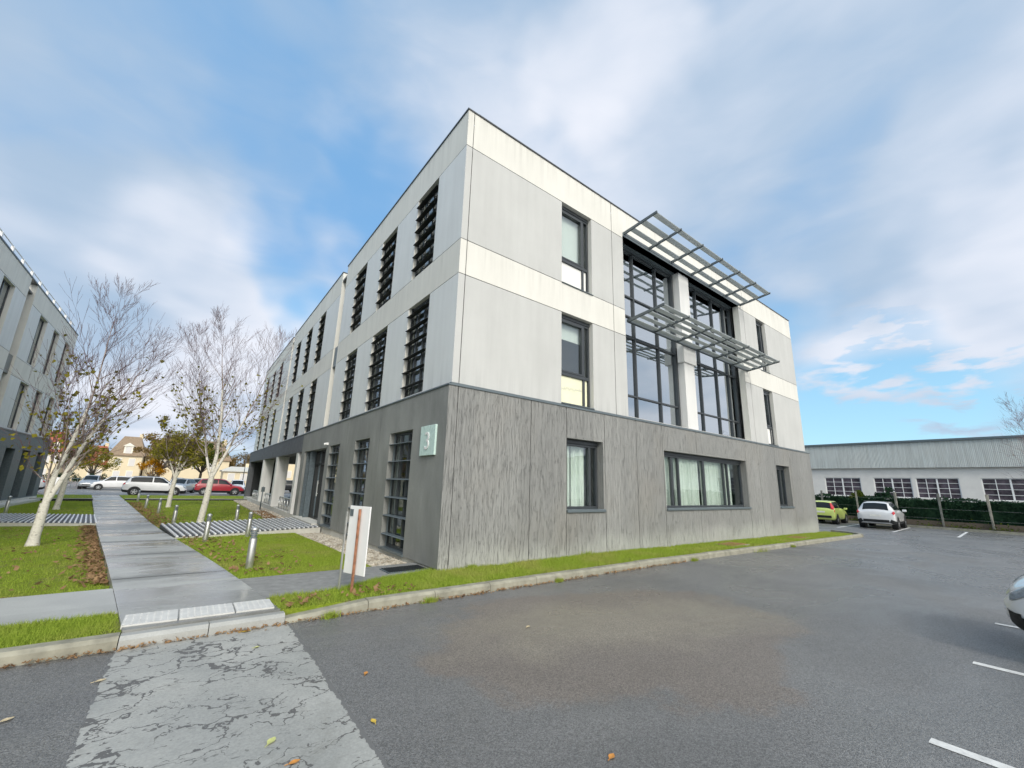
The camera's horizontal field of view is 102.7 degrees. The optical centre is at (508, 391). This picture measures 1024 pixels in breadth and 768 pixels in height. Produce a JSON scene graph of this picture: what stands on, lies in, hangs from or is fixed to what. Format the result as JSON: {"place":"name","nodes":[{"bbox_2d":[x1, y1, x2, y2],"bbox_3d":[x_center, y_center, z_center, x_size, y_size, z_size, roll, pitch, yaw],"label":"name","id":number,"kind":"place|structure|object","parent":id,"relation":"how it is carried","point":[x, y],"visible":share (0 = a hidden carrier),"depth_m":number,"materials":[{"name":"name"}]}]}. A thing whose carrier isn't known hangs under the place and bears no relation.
{"place":"outdoors","nodes":[
{"label":"outdoors","id":0,"kind":"place"},
{"bbox_2d":[0,526,79,527],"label":"lawn","id":1,"kind":"structure","parent":0,"point":[28,526],"depth_m":13.83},
{"bbox_2d":[0,501,93,514],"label":"lawn","id":2,"kind":"structure","parent":0,"point":[82,511],"depth_m":19.92,"materials":[{"name":"plant"}]},
{"bbox_2d":[3,496,11,513],"bbox_3d":[-21.310,4.849,17.436,0.124,0.823,0.124,-10,-18,43],"label":"bollard light","id":3,"kind":"object","parent":2,"relation":"on","point":[7,505],"visible":0.91,"depth_m":17.41,"materials":[{"name":"metal"}]},
{"bbox_2d":[46,396,116,509],"bbox_3d":[-22.100,2.984,21.000,2.734,6.087,2.082,-1,-13,14],"label":"birch tree","id":4,"kind":"object","parent":2,"relation":"on","point":[59,499],"visible":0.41,"depth_m":20.75,"materials":[{"name":"white plant"}]},
{"bbox_2d":[0,526,109,597],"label":"lawn","id":5,"kind":"structure","parent":0,"point":[6,592],"depth_m":7.19,"materials":[{"name":"plant"}]},
{"bbox_2d":[0,274,198,545],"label":"birch tree","id":6,"kind":"object","parent":5,"relation":"on","point":[36,530],"visible":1,"depth_m":11.02,"materials":[{"name":"white plant"}]},
{"bbox_2d":[0,502,414,606],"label":"leaf litter","id":7,"kind":"object","parent":5,"relation":"on","point":[93,547],"visible":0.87,"depth_m":8.33,"materials":[{"name":"plant"}]},
{"bbox_2d":[0,494,851,647],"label":"grass","id":8,"kind":"structure","parent":5,"relation":"on","point":[18,633],"depth_m":8.14,"materials":[{"name":"plant"}]},
{"bbox_2d":[42,431,74,479],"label":"cream house","id":9,"kind":"structure","parent":0,"point":[48,460],"depth_m":78.56,"materials":[{"name":"paint"}]},
{"bbox_2d":[0,588,117,625],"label":"side path","id":10,"kind":"structure","parent":0,"point":[37,607],"depth_m":4.88,"materials":[{"name":"concrete"}]},
{"bbox_2d":[38,494,91,497],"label":"lawn","id":11,"kind":"structure","parent":0,"point":[74,496],"depth_m":29.04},
{"bbox_2d":[70,443,109,479],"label":"cream house","id":12,"kind":"structure","parent":0,"point":[82,473],"depth_m":83.49,"materials":[{"name":"paint"}]},
{"bbox_2d":[104,434,146,477],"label":"cream house","id":13,"kind":"structure","parent":0,"point":[130,459],"depth_m":85.94,"materials":[{"name":"paint"}]},
{"bbox_2d":[127,458,135,465],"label":"window","id":14,"kind":"structure","parent":13,"relation":"in","point":[131,462],"depth_m":85.89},
{"bbox_2d":[119,495,243,499],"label":"lawn","id":15,"kind":"structure","parent":0,"point":[155,496],"depth_m":32.61,"materials":[{"name":"plant"}]},
{"bbox_2d":[92,495,279,632],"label":"path","id":16,"kind":"structure","parent":0,"point":[144,592],"depth_m":6.70,"materials":[{"name":"concrete"}]},
{"bbox_2d":[120,599,273,629],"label":"tactile paving","id":17,"kind":"structure","parent":16,"relation":"on","point":[172,615],"depth_m":4.72,"materials":[{"name":"concrete"}]},
{"bbox_2d":[219,464,248,485],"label":"building","id":18,"kind":"structure","parent":0,"point":[229,474],"depth_m":78.66,"materials":[{"name":"paint"}]},
{"bbox_2d":[227,473,234,480],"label":"window","id":19,"kind":"structure","parent":18,"relation":"in","point":[230,476],"depth_m":77.82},
{"bbox_2d":[126,501,371,578],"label":"lawn","id":20,"kind":"structure","parent":0,"point":[262,551],"depth_m":10.57,"materials":[{"name":"plant"}]},
{"bbox_2d":[171,505,178,523],"bbox_3d":[-12.316,4.608,15.134,0.124,0.823,0.124,1,-13,4],"label":"bollard light","id":21,"kind":"object","parent":20,"relation":"on","point":[175,512],"visible":0.9,"depth_m":15.11,"materials":[{"name":"metal"}]},
{"bbox_2d":[148,409,214,506],"bbox_3d":[-19.093,3.691,23.786,3.141,6.128,2.333,6,-13,-16],"label":"birch tree","id":22,"kind":"object","parent":20,"relation":"on","point":[188,454],"visible":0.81,"depth_m":23.64,"materials":[{"name":"white plant"}]},
{"bbox_2d":[202,514,212,541],"bbox_3d":[-7.879,3.615,10.719,0.124,0.823,0.124,3,-14,-4],"label":"bollard light","id":23,"kind":"object","parent":20,"relation":"on","point":[207,529],"visible":0.85,"depth_m":10.69,"materials":[{"name":"metal"}]},
{"bbox_2d":[157,304,302,521],"bbox_3d":[-11.669,0.938,17.222,5.335,9.050,4.319,11,-16,-36],"label":"birch tree","id":24,"kind":"object","parent":20,"relation":"on","point":[210,481],"visible":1,"depth_m":17.07,"materials":[{"name":"white plant"}]},
{"bbox_2d":[245,512,253,536],"bbox_3d":[-7.582,3.934,11.983,0.124,0.823,0.124,-4,-14,28],"label":"bollard light","id":25,"kind":"object","parent":20,"relation":"on","point":[248,526],"visible":0.82,"depth_m":11.95,"materials":[{"name":"metal"}]},
{"bbox_2d":[245,527,258,568],"bbox_3d":[-4.628,2.865,7.390,0.124,0.823,0.124,11,-15,-36],"label":"bollard light","id":26,"kind":"object","parent":20,"relation":"on","point":[249,563],"visible":0.88,"depth_m":7.36,"materials":[{"name":"metal"}]},
{"bbox_2d":[286,464,294,479],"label":"cream house","id":27,"kind":"structure","parent":0,"point":[290,472],"depth_m":91.20,"materials":[{"name":"paint"}]},
{"bbox_2d":[240,563,428,597],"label":"side path","id":28,"kind":"structure","parent":0,"point":[281,584],"depth_m":6.48,"materials":[{"name":"concrete"}]},
{"bbox_2d":[379,565,425,573],"bbox_3d":[-1.919,3.266,7.537,0.760,0.042,0.440,11,-16,-36],"label":"floor grate","id":29,"kind":"object","parent":28,"relation":"on","point":[397,569],"visible":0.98,"depth_m":7.47,"materials":[{"name":"metal"}]},
{"bbox_2d":[0,477,1023,767],"bbox_3d":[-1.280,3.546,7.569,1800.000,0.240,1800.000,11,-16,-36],"label":"ground","id":30,"kind":"structure","parent":0,"point":[870,647],"depth_m":3.97,"materials":[{"name":"asphalt"}]},
{"bbox_2d":[0,228,78,507],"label":"office building","id":31,"kind":"structure","parent":30,"relation":"on","point":[28,308],"depth_m":21.65,"materials":[{"name":"grey concrete"}]},
{"bbox_2d":[0,278,9,316],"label":"window","id":32,"kind":"structure","parent":31,"relation":"in","point":[4,289],"depth_m":18.22,"materials":[{"name":"glass"}]},
{"bbox_2d":[7,383,24,427],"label":"window","id":33,"kind":"structure","parent":31,"relation":"in","point":[16,404],"depth_m":21.58,"materials":[{"name":"glass"}]},
{"bbox_2d":[25,391,38,432],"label":"window","id":34,"kind":"structure","parent":31,"relation":"in","point":[29,421],"depth_m":23.77,"materials":[{"name":"glass"}]},
{"bbox_2d":[27,318,43,364],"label":"window","id":35,"kind":"structure","parent":31,"relation":"in","point":[41,322],"depth_m":22.38,"materials":[{"name":"glass"}]},
{"bbox_2d":[42,333,55,374],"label":"window","id":36,"kind":"structure","parent":31,"relation":"in","point":[54,335],"depth_m":24.56,"materials":[{"name":"glass"}]},
{"bbox_2d":[38,475,45,489],"bbox_3d":[-42.127,7.698,34.581,4.316,1.693,1.840,13,-17,-41],"label":"parked car","id":37,"kind":"object","parent":30,"relation":"on","point":[42,484],"visible":0.22,"depth_m":35.26,"materials":[{"name":"white paint"}]},
{"bbox_2d":[0,513,96,525],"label":"boardwalk","id":38,"kind":"structure","parent":30,"relation":"on","point":[15,519],"depth_m":14.96,"materials":[{"name":"grey wood"}]},
{"bbox_2d":[0,632,120,666],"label":"kerb","id":39,"kind":"structure","parent":30,"relation":"on","point":[19,655],"depth_m":3.81,"materials":[{"name":"concrete"}]},
{"bbox_2d":[0,614,120,648],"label":"verge","id":40,"kind":"structure","parent":30,"relation":"on","point":[116,621],"depth_m":4.12,"materials":[{"name":"plant"}]},
{"bbox_2d":[57,472,81,483],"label":"bush","id":41,"kind":"object","parent":30,"relation":"on","point":[74,476],"visible":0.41,"depth_m":51.39,"materials":[{"name":"green plant"}]},
{"bbox_2d":[77,475,103,488],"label":"parked car","id":42,"kind":"object","parent":30,"relation":"on","point":[85,481],"visible":0.64,"depth_m":46.80,"materials":[{"name":"silver metal"}]},
{"bbox_2d":[78,446,122,473],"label":"leafy tree","id":43,"kind":"object","parent":30,"relation":"on","point":[91,470],"visible":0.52,"depth_m":57.24,"materials":[{"name":"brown plant"}]},
{"bbox_2d":[90,476,130,489],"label":"parked car","id":44,"kind":"object","parent":30,"relation":"on","point":[114,482],"visible":0.59,"depth_m":45.62,"materials":[{"name":"white paint"}]},
{"bbox_2d":[40,499,246,500],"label":"curb","id":45,"kind":"structure","parent":30,"relation":"on","point":[152,499],"depth_m":28.65,"materials":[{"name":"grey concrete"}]},
{"bbox_2d":[136,458,168,475],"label":"leafy tree","id":46,"kind":"object","parent":30,"relation":"on","point":[159,470],"visible":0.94,"depth_m":56.44,"materials":[{"name":"brown plant"}]},
{"bbox_2d":[121,476,186,495],"bbox_3d":[-31.903,8.566,37.117,4.489,1.767,2.251,12,-16,-38],"label":"parked car","id":47,"kind":"object","parent":30,"relation":"on","point":[133,485],"visible":0.89,"depth_m":36.23,"materials":[{"name":"white paint"}]},
{"bbox_2d":[133,431,184,476],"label":"leafy tree","id":48,"kind":"object","parent":30,"relation":"on","point":[140,449],"visible":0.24,"depth_m":73.73,"materials":[{"name":"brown plant"}]},
{"bbox_2d":[149,431,213,478],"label":"leafy tree","id":49,"kind":"object","parent":30,"relation":"on","point":[162,452],"visible":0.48,"depth_m":56.34,"materials":[{"name":"green plant"}]},
{"bbox_2d":[176,478,195,493],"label":"parked car","id":50,"kind":"object","parent":30,"relation":"on","point":[188,484],"visible":0.41,"depth_m":43.63,"materials":[{"name":"silver metal"}]},
{"bbox_2d":[142,438,231,480],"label":"cream house","id":51,"kind":"structure","parent":30,"relation":"on","point":[190,473],"depth_m":94.35,"materials":[{"name":"paint"}]},
{"bbox_2d":[117,611,284,649],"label":"kerb","id":52,"kind":"structure","parent":30,"relation":"on","point":[159,635],"depth_m":4.43,"materials":[{"name":"concrete"}]},
{"bbox_2d":[183,439,229,477],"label":"leafy tree","id":53,"kind":"object","parent":30,"relation":"on","point":[210,459],"visible":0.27,"depth_m":60.92,"materials":[{"name":"green plant"}]},
{"bbox_2d":[194,478,243,494],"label":"parked car","id":54,"kind":"object","parent":30,"relation":"on","point":[222,486],"visible":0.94,"depth_m":41.65,"materials":[{"name":"red paint"}]},
{"bbox_2d":[64,623,388,767],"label":"crossing","id":55,"kind":"object","parent":30,"relation":"on","point":[232,700],"visible":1,"depth_m":3.02,"materials":[{"name":"paint"}]},
{"bbox_2d":[227,480,244,493],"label":"parked car","id":56,"kind":"object","parent":30,"relation":"on","point":[239,482],"visible":0.46,"depth_m":47.00,"materials":[{"name":"white paint"}]},
{"bbox_2d":[159,517,319,538],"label":"boardwalk","id":57,"kind":"structure","parent":30,"relation":"on","point":[238,527],"depth_m":13.47,"materials":[{"name":"black metal"}]},
{"bbox_2d":[231,452,250,466],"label":"leafy tree","id":58,"kind":"object","parent":30,"relation":"on","point":[241,457],"visible":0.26,"depth_m":107.25,"materials":[{"name":"plant"}]},
{"bbox_2d":[285,480,292,491],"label":"parked car","id":59,"kind":"object","parent":30,"relation":"on","point":[288,486],"visible":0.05,"depth_m":56.11,"materials":[{"name":"black paint"}]},
{"bbox_2d":[234,500,406,565],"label":"pebbles","id":60,"kind":"object","parent":30,"relation":"on","point":[374,558],"visible":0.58,"depth_m":11.28,"materials":[{"name":"gravel"}]},
{"bbox_2d":[266,585,397,614],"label":"verge","id":61,"kind":"structure","parent":30,"relation":"on","point":[290,610],"depth_m":5.39,"materials":[{"name":"plant"}]},
{"bbox_2d":[337,505,371,593],"bbox_3d":[-2.250,2.347,5.969,0.495,1.310,0.073,-6,-15,32],"label":"sign board","id":62,"kind":"object","parent":61,"relation":"on","point":[357,542],"visible":0.92,"depth_m":6.00,"materials":[{"name":"white metal"}]},
{"bbox_2d":[0,560,685,668],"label":"gutter litter","id":63,"kind":"object","parent":30,"relation":"on","point":[218,632],"visible":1,"depth_m":4.75,"materials":[{"name":"brown plant"}]},
{"bbox_2d":[244,107,818,570],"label":"office building","id":64,"kind":"structure","parent":30,"relation":"on","point":[566,363],"depth_m":11.65,"materials":[{"name":"concrete"}]},
{"bbox_2d":[278,496,289,510],"bbox_3d":[-11.164,5.582,20.444,0.072,0.616,3.072,11,-16,-36],"label":"bike rack","id":65,"kind":"object","parent":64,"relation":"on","point":[281,504],"visible":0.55,"depth_m":20.51,"materials":[{"name":"metal"}]},
{"bbox_2d":[285,398,292,439],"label":"window","id":66,"kind":"structure","parent":64,"relation":"in","point":[292,398],"depth_m":23.58,"materials":[{"name":"glass"}]},
{"bbox_2d":[295,390,303,435],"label":"window","id":67,"kind":"structure","parent":64,"relation":"in","point":[297,427],"depth_m":21.39,"materials":[{"name":"glass"}]},
{"bbox_2d":[307,381,316,431],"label":"window","id":68,"kind":"structure","parent":64,"relation":"in","point":[314,388],"depth_m":19.28,"materials":[{"name":"glass"}]},
{"bbox_2d":[299,450,325,519],"bbox_3d":[-7.599,3.671,16.279,0.360,2.660,3.550,11,-16,-36],"label":"entrance door","id":69,"kind":"structure","parent":64,"relation":"in","point":[315,460],"depth_m":16.86,"materials":[{"name":"black metal"}]},
{"bbox_2d":[317,320,326,361],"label":"window","id":70,"kind":"structure","parent":64,"relation":"in","point":[322,329],"depth_m":19.98,"materials":[{"name":"metal"}]},
{"bbox_2d":[319,445,339,528],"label":"window","id":71,"kind":"structure","parent":64,"relation":"in","point":[327,525],"depth_m":14.23,"materials":[{"name":"metal"}]},
{"bbox_2d":[343,351,356,418],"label":"window","id":72,"kind":"structure","parent":64,"relation":"in","point":[350,365],"depth_m":14.76,"materials":[{"name":"metal"}]},
{"bbox_2d":[346,439,369,535],"bbox_3d":[-4.237,2.732,11.706,0.212,2.715,1.320,11,-16,-36],"label":"window","id":73,"kind":"structure","parent":64,"relation":"in","point":[364,442],"depth_m":12.02,"materials":[{"name":"metal"}]},
{"bbox_2d":[353,267,366,330],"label":"window","id":74,"kind":"structure","parent":64,"relation":"in","point":[358,298],"depth_m":15.47,"materials":[{"name":"metal"}]},
{"bbox_2d":[369,328,387,409],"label":"window","id":75,"kind":"structure","parent":64,"relation":"in","point":[380,342],"depth_m":12.49,"materials":[{"name":"metal"}]},
{"bbox_2d":[380,232,396,306],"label":"window","id":76,"kind":"structure","parent":64,"relation":"in","point":[395,240],"depth_m":13.22,"materials":[{"name":"metal"}]},
{"bbox_2d":[378,431,412,556],"bbox_3d":[-2.542,2.293,9.534,0.212,2.715,1.380,11,-16,-36],"label":"window","id":77,"kind":"structure","parent":64,"relation":"in","point":[392,548],"depth_m":9.58,"materials":[{"name":"metal"}]},
{"bbox_2d":[406,298,428,396],"bbox_3d":[-2.231,-1.092,10.308,0.064,2.445,1.230,11,-16,-36],"label":"window","id":78,"kind":"structure","parent":64,"relation":"in","point":[425,311],"depth_m":10.35,"materials":[{"name":"metal"}]},
{"bbox_2d":[419,424,437,455],"bbox_3d":[-1.670,1.011,8.522,0.058,0.620,0.670,11,-16,-36],"label":"number sign","id":79,"kind":"object","parent":64,"relation":"attached to","point":[428,439],"visible":1,"depth_m":8.46,"materials":[{"name":"white paint"}]},
{"bbox_2d":[417,183,442,274],"bbox_3d":[-2.032,-4.304,11.112,0.304,2.465,1.230,11,-16,-36],"label":"window","id":80,"kind":"structure","parent":64,"relation":"in","point":[434,208],"depth_m":11.06,"materials":[{"name":"metal"}]},
{"bbox_2d":[562,206,592,295],"bbox_3d":[1.878,-4.029,11.741,1.230,2.485,0.345,11,-16,-36],"label":"window","id":81,"kind":"structure","parent":64,"relation":"in","point":[574,274],"depth_m":11.90,"materials":[{"name":"glass"}]},
{"bbox_2d":[561,314,594,409],"bbox_3d":[1.775,-0.798,11.008,1.230,2.465,0.345,11,-16,-36],"label":"window","id":82,"kind":"structure","parent":64,"relation":"in","point":[575,388],"depth_m":11.13,"materials":[{"name":"metal"}]},
{"bbox_2d":[566,439,605,512],"bbox_3d":[1.832,2.122,10.371,1.380,1.761,0.474,11,-16,-36],"label":"window","id":83,"kind":"structure","parent":64,"relation":"in","point":[576,446],"depth_m":10.56,"materials":[{"name":"glass"}]},
{"bbox_2d":[664,451,751,510],"bbox_3d":[6.775,3.111,14.033,5.520,1.761,0.480,11,-16,-36],"label":"window","id":84,"kind":"structure","parent":64,"relation":"in","point":[715,484],"depth_m":13.94,"materials":[{"name":"glass"}]},
{"bbox_2d":[755,320,770,373],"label":"window","id":85,"kind":"structure","parent":64,"relation":"in","point":[759,328],"depth_m":19.18,"materials":[{"name":"metal"}]},
{"bbox_2d":[763,390,777,445],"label":"window","id":86,"kind":"structure","parent":64,"relation":"in","point":[769,418],"depth_m":18.35,"materials":[{"name":"glass"}]},
{"bbox_2d":[776,466,794,507],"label":"window","id":87,"kind":"structure","parent":64,"relation":"in","point":[778,468],"depth_m":17.94,"materials":[{"name":"metal"}]},
{"bbox_2d":[321,544,796,619],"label":"weeds","id":88,"kind":"object","parent":30,"relation":"on","point":[329,615],"visible":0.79,"depth_m":5.97,"materials":[{"name":"green plant"}]},
{"bbox_2d":[284,530,863,623],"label":"kerb","id":89,"kind":"structure","parent":30,"relation":"on","point":[381,601],"depth_m":6.98,"materials":[{"name":"concrete"}]},
{"bbox_2d":[383,533,822,592],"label":"verge","id":90,"kind":"structure","parent":30,"relation":"on","point":[629,557],"depth_m":7.72,"materials":[{"name":"plant"}]},
{"bbox_2d":[716,542,749,546],"bbox_3d":[7.021,4.805,12.867,1.100,0.062,0.600,11,-16,-36],"label":"drain cover","id":91,"kind":"object","parent":90,"relation":"on","point":[733,543],"visible":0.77,"depth_m":12.86,"materials":[{"name":"concrete"}]},
{"bbox_2d":[815,500,847,523],"bbox_3d":[22.580,8.496,28.978,3.636,1.603,1.968,12,-17,-39],"label":"parked car","id":92,"kind":"object","parent":30,"relation":"on","point":[834,512],"visible":0.76,"depth_m":27.85,"materials":[{"name":"paint"}]},
{"bbox_2d":[857,500,906,529],"bbox_3d":[23.892,7.854,26.187,4.316,1.699,2.164,12,-17,-39],"label":"parked car","id":93,"kind":"object","parent":30,"relation":"on","point":[872,513],"visible":1,"depth_m":25.01,"materials":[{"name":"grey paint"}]},
{"bbox_2d":[804,435,1023,502],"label":"workshop shed","id":94,"kind":"structure","parent":30,"relation":"on","point":[978,468],"depth_m":33.56,"materials":[{"name":"metal"}]},
{"bbox_2d":[825,478,861,495],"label":"window","id":95,"kind":"structure","parent":94,"relation":"in","point":[834,486],"depth_m":37.80,"materials":[{"name":"glass"}]},
{"bbox_2d":[873,478,913,497],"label":"window","id":96,"kind":"structure","parent":94,"relation":"in","point":[903,488],"depth_m":34.90,"materials":[{"name":"glass"}]},
{"bbox_2d":[915,478,962,499],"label":"window","id":97,"kind":"structure","parent":94,"relation":"in","point":[927,488],"depth_m":32.99,"materials":[{"name":"white paint"}]},
{"bbox_2d":[981,478,1023,502],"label":"window","id":98,"kind":"structure","parent":94,"relation":"in","point":[999,489],"depth_m":30.32,"materials":[{"name":"white paint"}]},
{"bbox_2d":[815,490,1023,531],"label":"post fence","id":99,"kind":"object","parent":30,"relation":"on","point":[962,524],"visible":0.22,"depth_m":26.29,"materials":[{"name":"concrete"}]},
{"bbox_2d":[825,520,1023,534],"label":"kerb","id":100,"kind":"structure","parent":30,"relation":"on","point":[974,530],"depth_m":25.38,"materials":[{"name":"concrete"}]},
{"bbox_2d":[848,520,1023,532],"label":"planting bed","id":101,"kind":"object","parent":30,"relation":"on","point":[957,527],"depth_m":25.52,"materials":[{"name":"soil"}]},
{"bbox_2d":[849,490,866,498],"bbox_3d":[26.410,8.589,30.711,1.513,2.449,1.245,11,-16,-36],"label":"shrub","id":102,"kind":"object","parent":101,"relation":"on","point":[859,494],"visible":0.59,"depth_m":30.75,"materials":[{"name":"green plant"}]},
{"bbox_2d":[874,487,899,502],"bbox_3d":[27.338,8.209,29.513,2.028,2.740,1.760,11,-16,-36],"label":"shrub","id":103,"kind":"object","parent":101,"relation":"on","point":[889,489],"visible":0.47,"depth_m":29.70,"materials":[{"name":"green plant"}]},
{"bbox_2d":[815,493,1023,525],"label":"hedge","id":104,"kind":"object","parent":101,"relation":"on","point":[959,511],"visible":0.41,"depth_m":26.56,"materials":[{"name":"green plant"}]},
{"bbox_2d":[850,517,1019,531],"bbox_3d":[29.449,8.027,24.610,1.120,0.704,34.654,11,-16,-36],"label":"ground cover","id":105,"kind":"object","parent":101,"relation":"on","point":[956,526],"visible":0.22,"depth_m":25.32,"materials":[{"name":"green plant"}]},
{"bbox_2d":[929,738,1014,767],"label":"parking line","id":106,"kind":"object","parent":30,"relation":"on","point":[989,761],"visible":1,"depth_m":2.80,"materials":[{"name":"paint"}]},
{"bbox_2d":[973,661,1023,675],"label":"parking line","id":107,"kind":"object","parent":30,"relation":"on","point":[999,668],"visible":1,"depth_m":4.25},
{"bbox_2d":[994,393,1023,485],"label":"bare tree","id":108,"kind":"object","parent":30,"relation":"on","point":[1011,411],"visible":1,"depth_m":23.33,"materials":[{"name":"brown plant"}]},
{"bbox_2d":[1004,574,1023,629],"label":"parked car","id":109,"kind":"object","parent":30,"relation":"on","point":[1014,600],"visible":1,"depth_m":4.53,"materials":[{"name":"white paint"}]},
{"bbox_2d":[0,0,1023,463],"label":"sky","id":110,"kind":"structure","parent":0,"point":[860,163],"materials":[{"name":"blue"}]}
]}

